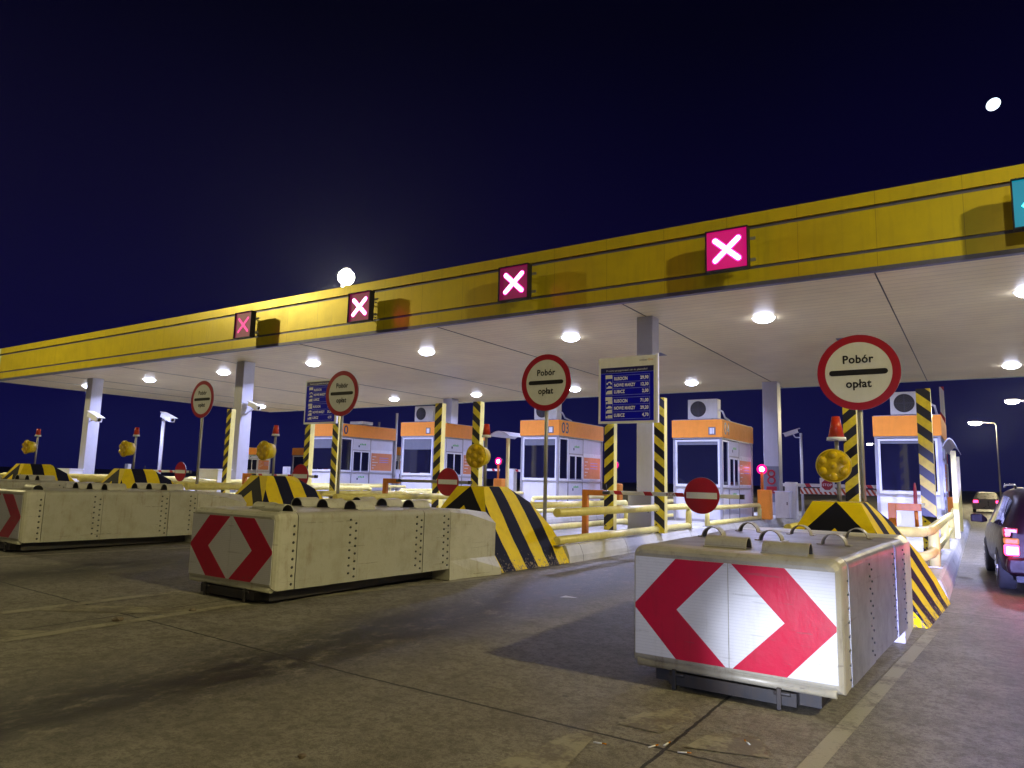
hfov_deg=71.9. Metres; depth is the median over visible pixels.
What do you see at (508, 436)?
security camera
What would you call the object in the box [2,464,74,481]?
impact block
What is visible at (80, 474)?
pipe railing
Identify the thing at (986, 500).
car
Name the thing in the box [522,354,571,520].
toll sign
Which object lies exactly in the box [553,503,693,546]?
pipe railing
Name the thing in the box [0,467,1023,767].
ground
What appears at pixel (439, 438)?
hazard post
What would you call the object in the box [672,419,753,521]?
toll booth
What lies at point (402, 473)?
front window frame
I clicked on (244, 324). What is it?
lane signal
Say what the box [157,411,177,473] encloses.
security camera
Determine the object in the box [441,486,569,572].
impact block
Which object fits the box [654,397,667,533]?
hazard post
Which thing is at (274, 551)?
crash cushion
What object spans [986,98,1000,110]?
moon
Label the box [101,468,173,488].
impact block
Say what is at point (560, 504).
pipe railing
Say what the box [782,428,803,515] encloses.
security camera
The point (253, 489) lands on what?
impact block
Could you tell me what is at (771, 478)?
poster
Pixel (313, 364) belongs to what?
ceiling light
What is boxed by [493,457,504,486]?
signal light
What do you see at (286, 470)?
card reader
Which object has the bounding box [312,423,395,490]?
toll booth
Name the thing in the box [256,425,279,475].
warning beacon
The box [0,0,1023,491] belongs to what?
sky
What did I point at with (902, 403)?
air conditioner
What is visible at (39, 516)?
crash cushion
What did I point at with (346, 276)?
street light
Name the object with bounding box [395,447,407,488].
toll booth
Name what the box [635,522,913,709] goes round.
crash cushion
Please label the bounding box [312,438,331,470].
front window frame
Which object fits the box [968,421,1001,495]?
street lamp
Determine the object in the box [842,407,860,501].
hazard post
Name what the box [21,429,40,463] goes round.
warning beacon
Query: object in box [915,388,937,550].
hazard post
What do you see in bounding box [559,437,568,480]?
side window frame
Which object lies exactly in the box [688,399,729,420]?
air conditioner
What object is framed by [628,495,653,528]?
cabinet
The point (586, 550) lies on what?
traffic island
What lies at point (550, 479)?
front window frame
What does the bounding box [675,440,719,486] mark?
front window frame
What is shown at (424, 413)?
air conditioner
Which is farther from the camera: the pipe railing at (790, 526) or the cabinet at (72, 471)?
the cabinet at (72, 471)
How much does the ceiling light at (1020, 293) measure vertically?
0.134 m
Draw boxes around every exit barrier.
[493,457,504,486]
[617,461,622,505]
[757,464,772,519]
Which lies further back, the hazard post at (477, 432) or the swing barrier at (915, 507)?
the hazard post at (477, 432)
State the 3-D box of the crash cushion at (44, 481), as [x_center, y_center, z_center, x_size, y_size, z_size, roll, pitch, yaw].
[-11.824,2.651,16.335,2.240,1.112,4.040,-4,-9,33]
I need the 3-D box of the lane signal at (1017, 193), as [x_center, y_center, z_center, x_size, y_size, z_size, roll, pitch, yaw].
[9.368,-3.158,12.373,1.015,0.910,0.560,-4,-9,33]
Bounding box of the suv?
[970,484,1023,588]
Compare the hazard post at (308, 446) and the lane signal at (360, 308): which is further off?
the hazard post at (308, 446)
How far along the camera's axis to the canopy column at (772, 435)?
29.10 m
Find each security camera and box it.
[87,411,104,421]
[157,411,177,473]
[247,401,262,410]
[490,431,526,487]
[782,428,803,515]
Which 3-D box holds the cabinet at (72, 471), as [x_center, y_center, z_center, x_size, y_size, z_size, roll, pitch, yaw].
[-20.767,4.381,32.956,1.660,0.880,0.660,-4,-9,33]
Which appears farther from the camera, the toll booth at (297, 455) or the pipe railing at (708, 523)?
the toll booth at (297, 455)
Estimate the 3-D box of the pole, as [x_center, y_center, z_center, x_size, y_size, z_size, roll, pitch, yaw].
[-5.654,3.436,34.199,0.114,4.050,0.120,-4,-9,33]
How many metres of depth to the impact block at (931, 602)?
8.90 m
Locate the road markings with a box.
[0,547,939,767]
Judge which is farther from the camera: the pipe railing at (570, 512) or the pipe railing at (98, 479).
the pipe railing at (98, 479)
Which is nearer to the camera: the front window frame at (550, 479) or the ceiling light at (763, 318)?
the ceiling light at (763, 318)
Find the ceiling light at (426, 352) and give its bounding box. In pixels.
[418,350,434,355]
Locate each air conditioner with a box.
[350,421,379,426]
[415,406,448,422]
[534,404,571,420]
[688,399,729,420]
[890,391,937,414]
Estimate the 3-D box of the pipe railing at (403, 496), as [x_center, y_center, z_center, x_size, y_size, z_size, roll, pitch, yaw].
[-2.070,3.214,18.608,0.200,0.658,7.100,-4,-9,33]
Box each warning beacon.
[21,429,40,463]
[118,427,139,468]
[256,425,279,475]
[466,424,490,485]
[816,416,851,501]
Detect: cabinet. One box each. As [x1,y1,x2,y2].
[58,468,82,481]
[198,469,231,491]
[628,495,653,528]
[774,491,792,517]
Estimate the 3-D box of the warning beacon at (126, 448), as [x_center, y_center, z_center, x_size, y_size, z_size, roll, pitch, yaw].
[-10.082,1.844,18.619,0.430,1.415,0.447,-4,-9,33]
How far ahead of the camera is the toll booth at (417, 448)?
29.03 m
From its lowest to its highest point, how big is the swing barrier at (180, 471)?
1.229 m
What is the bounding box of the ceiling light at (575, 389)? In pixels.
[570,388,580,391]
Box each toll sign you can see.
[191,381,213,490]
[326,371,358,493]
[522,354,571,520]
[817,335,900,501]
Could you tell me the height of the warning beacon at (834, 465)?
1.440 m
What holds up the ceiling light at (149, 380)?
attached to the toll canopy
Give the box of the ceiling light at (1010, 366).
[1001,364,1021,368]
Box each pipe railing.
[0,473,174,478]
[3,472,107,474]
[77,476,195,479]
[79,477,241,493]
[174,482,339,498]
[185,484,371,501]
[311,483,390,490]
[317,491,431,496]
[333,493,448,500]
[360,485,405,490]
[399,488,446,502]
[530,495,603,512]
[530,500,627,529]
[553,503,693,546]
[667,499,673,516]
[704,503,762,526]
[784,522,798,528]
[896,512,956,567]
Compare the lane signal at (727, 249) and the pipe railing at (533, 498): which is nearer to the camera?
the lane signal at (727, 249)
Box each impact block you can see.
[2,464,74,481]
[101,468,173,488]
[235,475,322,505]
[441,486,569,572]
[795,500,950,628]
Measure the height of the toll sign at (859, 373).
3.645 m
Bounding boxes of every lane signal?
[233,310,259,339]
[347,290,377,323]
[498,263,535,302]
[705,225,755,274]
[1010,177,1023,231]
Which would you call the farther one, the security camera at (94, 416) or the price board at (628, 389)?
the security camera at (94, 416)
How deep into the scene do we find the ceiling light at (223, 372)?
30.49 m
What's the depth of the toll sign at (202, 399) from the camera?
20.40 m
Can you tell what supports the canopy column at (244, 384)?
on the traffic island
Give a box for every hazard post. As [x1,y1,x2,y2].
[221,409,235,492]
[303,424,314,484]
[329,416,340,498]
[431,403,445,507]
[471,401,484,485]
[604,424,616,529]
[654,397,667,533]
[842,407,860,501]
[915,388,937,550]
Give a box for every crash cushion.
[0,474,74,487]
[0,482,245,550]
[189,497,500,601]
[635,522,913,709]
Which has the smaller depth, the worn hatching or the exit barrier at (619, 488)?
the worn hatching
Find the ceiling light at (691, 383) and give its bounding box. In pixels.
[684,382,698,385]
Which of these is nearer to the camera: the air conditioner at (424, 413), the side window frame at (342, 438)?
the air conditioner at (424, 413)
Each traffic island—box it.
[540,505,672,522]
[554,511,805,562]
[905,519,969,599]
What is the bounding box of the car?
[972,492,998,511]
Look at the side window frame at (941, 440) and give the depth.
19.32 m
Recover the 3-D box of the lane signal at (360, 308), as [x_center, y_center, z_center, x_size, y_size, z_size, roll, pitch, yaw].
[-4.413,-2.294,21.387,1.015,0.910,0.560,-4,-9,33]
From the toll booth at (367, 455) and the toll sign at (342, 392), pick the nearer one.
the toll sign at (342, 392)
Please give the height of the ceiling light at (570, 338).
0.134 m
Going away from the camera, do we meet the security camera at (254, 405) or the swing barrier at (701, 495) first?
the swing barrier at (701, 495)
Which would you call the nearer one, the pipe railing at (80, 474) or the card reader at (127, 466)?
the pipe railing at (80, 474)
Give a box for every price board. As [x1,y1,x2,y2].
[303,379,337,423]
[598,353,658,423]
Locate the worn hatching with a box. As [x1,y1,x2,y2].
[0,605,770,767]
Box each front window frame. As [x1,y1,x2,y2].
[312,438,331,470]
[401,437,432,475]
[522,437,556,480]
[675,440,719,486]
[878,438,939,494]
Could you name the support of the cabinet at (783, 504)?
on the traffic island at (586, 550)
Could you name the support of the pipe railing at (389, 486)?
on the traffic island
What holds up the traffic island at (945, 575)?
on the ground
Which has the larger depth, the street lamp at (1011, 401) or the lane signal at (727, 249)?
the street lamp at (1011, 401)
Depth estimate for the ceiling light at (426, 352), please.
24.23 m
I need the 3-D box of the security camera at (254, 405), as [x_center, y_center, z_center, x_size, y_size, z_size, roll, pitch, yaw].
[-9.894,0.838,27.207,0.855,0.370,0.316,-4,-9,33]
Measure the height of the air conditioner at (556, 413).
0.700 m
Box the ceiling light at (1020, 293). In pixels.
[1012,289,1023,297]
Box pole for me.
[393,413,397,490]
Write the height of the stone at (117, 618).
0.058 m
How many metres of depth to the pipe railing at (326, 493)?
18.95 m
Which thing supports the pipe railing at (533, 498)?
on the traffic island at (551, 518)
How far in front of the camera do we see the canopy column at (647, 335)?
18.01 m
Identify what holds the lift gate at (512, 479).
on the ground
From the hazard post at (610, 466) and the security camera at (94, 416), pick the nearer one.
the hazard post at (610, 466)
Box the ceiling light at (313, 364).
[305,362,320,366]
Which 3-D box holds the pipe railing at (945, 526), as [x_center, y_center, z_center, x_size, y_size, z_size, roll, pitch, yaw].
[8.236,2.922,13.633,0.781,0.673,9.888,-4,-10,37]
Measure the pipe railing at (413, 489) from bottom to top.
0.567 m
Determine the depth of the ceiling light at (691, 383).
30.07 m
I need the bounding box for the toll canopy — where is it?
[0,164,1023,411]
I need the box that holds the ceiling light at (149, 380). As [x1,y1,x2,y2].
[143,379,155,381]
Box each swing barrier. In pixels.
[154,462,191,480]
[242,464,317,483]
[382,468,471,495]
[582,477,744,533]
[888,483,924,526]
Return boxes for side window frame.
[341,438,352,471]
[444,438,445,468]
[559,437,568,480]
[723,440,729,487]
[941,440,944,494]
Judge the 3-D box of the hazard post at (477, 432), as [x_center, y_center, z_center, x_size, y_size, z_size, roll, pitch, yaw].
[-0.974,2.094,19.677,0.250,3.218,0.212,-4,-9,33]
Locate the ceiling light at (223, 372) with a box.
[216,371,230,374]
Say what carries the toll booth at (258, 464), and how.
on the ground
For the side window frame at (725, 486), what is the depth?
22.46 m
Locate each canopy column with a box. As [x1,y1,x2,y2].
[78,378,103,473]
[230,361,254,492]
[443,398,457,423]
[637,316,658,491]
[762,381,782,514]
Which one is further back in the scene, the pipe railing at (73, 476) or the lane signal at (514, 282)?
the pipe railing at (73, 476)
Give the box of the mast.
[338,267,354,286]
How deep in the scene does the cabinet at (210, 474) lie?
26.11 m
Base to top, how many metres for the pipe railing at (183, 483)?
0.673 m
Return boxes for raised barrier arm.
[939,387,952,511]
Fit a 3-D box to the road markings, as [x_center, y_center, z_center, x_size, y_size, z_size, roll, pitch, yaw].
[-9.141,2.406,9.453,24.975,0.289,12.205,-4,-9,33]
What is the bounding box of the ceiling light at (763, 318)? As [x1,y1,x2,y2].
[751,315,775,322]
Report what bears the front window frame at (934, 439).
in the toll booth at (896, 457)
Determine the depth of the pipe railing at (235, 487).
19.99 m
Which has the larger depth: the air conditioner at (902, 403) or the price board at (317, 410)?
the price board at (317, 410)
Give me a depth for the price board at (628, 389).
17.00 m
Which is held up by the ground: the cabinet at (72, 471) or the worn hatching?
the worn hatching
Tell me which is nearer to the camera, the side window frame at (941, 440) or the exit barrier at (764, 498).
the side window frame at (941, 440)
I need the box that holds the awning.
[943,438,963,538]
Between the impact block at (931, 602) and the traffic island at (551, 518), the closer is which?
the impact block at (931, 602)
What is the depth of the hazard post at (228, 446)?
25.81 m
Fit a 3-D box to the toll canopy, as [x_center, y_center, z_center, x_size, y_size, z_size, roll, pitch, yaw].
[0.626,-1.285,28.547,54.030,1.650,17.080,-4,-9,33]
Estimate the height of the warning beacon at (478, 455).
1.415 m
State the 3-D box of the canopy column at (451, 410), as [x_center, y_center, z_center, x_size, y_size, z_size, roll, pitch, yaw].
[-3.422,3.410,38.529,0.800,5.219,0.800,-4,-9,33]
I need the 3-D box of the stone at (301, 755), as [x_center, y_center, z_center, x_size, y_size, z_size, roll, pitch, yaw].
[-1.122,1.986,3.770,0.046,0.026,0.044,-4,-9,33]
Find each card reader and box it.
[125,464,130,468]
[282,467,290,473]
[395,469,399,490]
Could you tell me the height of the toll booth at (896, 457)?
3.220 m
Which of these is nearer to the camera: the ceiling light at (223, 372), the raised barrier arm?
the raised barrier arm
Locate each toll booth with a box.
[247,447,270,477]
[291,448,303,474]
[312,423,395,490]
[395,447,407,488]
[399,421,484,499]
[520,419,603,508]
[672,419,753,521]
[872,414,948,535]
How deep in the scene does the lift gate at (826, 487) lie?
25.92 m
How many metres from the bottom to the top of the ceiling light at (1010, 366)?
0.134 m
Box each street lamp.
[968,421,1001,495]
[1005,399,1023,403]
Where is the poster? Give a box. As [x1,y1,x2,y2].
[764,466,779,501]
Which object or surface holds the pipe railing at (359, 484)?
on the traffic island
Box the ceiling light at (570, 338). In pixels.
[561,335,580,341]
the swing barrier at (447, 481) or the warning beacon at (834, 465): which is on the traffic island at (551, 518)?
the swing barrier at (447, 481)
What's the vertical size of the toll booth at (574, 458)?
3.260 m
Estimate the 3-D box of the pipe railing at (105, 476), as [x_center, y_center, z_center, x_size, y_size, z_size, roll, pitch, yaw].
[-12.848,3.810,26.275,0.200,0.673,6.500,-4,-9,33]
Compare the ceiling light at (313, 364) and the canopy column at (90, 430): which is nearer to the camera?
the ceiling light at (313, 364)
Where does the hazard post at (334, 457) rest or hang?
on the ground
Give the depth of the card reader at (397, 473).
35.69 m
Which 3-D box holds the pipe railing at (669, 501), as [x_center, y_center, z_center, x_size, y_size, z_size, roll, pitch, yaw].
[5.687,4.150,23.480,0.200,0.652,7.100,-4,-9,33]
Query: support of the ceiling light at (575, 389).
attached to the toll canopy
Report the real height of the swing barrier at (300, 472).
1.286 m
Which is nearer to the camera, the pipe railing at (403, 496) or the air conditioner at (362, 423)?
the pipe railing at (403, 496)
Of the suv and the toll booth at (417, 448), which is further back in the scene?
the toll booth at (417, 448)
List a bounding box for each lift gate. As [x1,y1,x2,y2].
[509,469,519,490]
[783,478,885,519]
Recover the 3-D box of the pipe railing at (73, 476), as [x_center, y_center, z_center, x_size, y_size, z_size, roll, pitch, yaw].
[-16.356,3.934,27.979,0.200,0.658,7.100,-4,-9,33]
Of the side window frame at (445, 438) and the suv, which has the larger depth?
the side window frame at (445, 438)
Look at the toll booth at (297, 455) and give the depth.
56.50 m

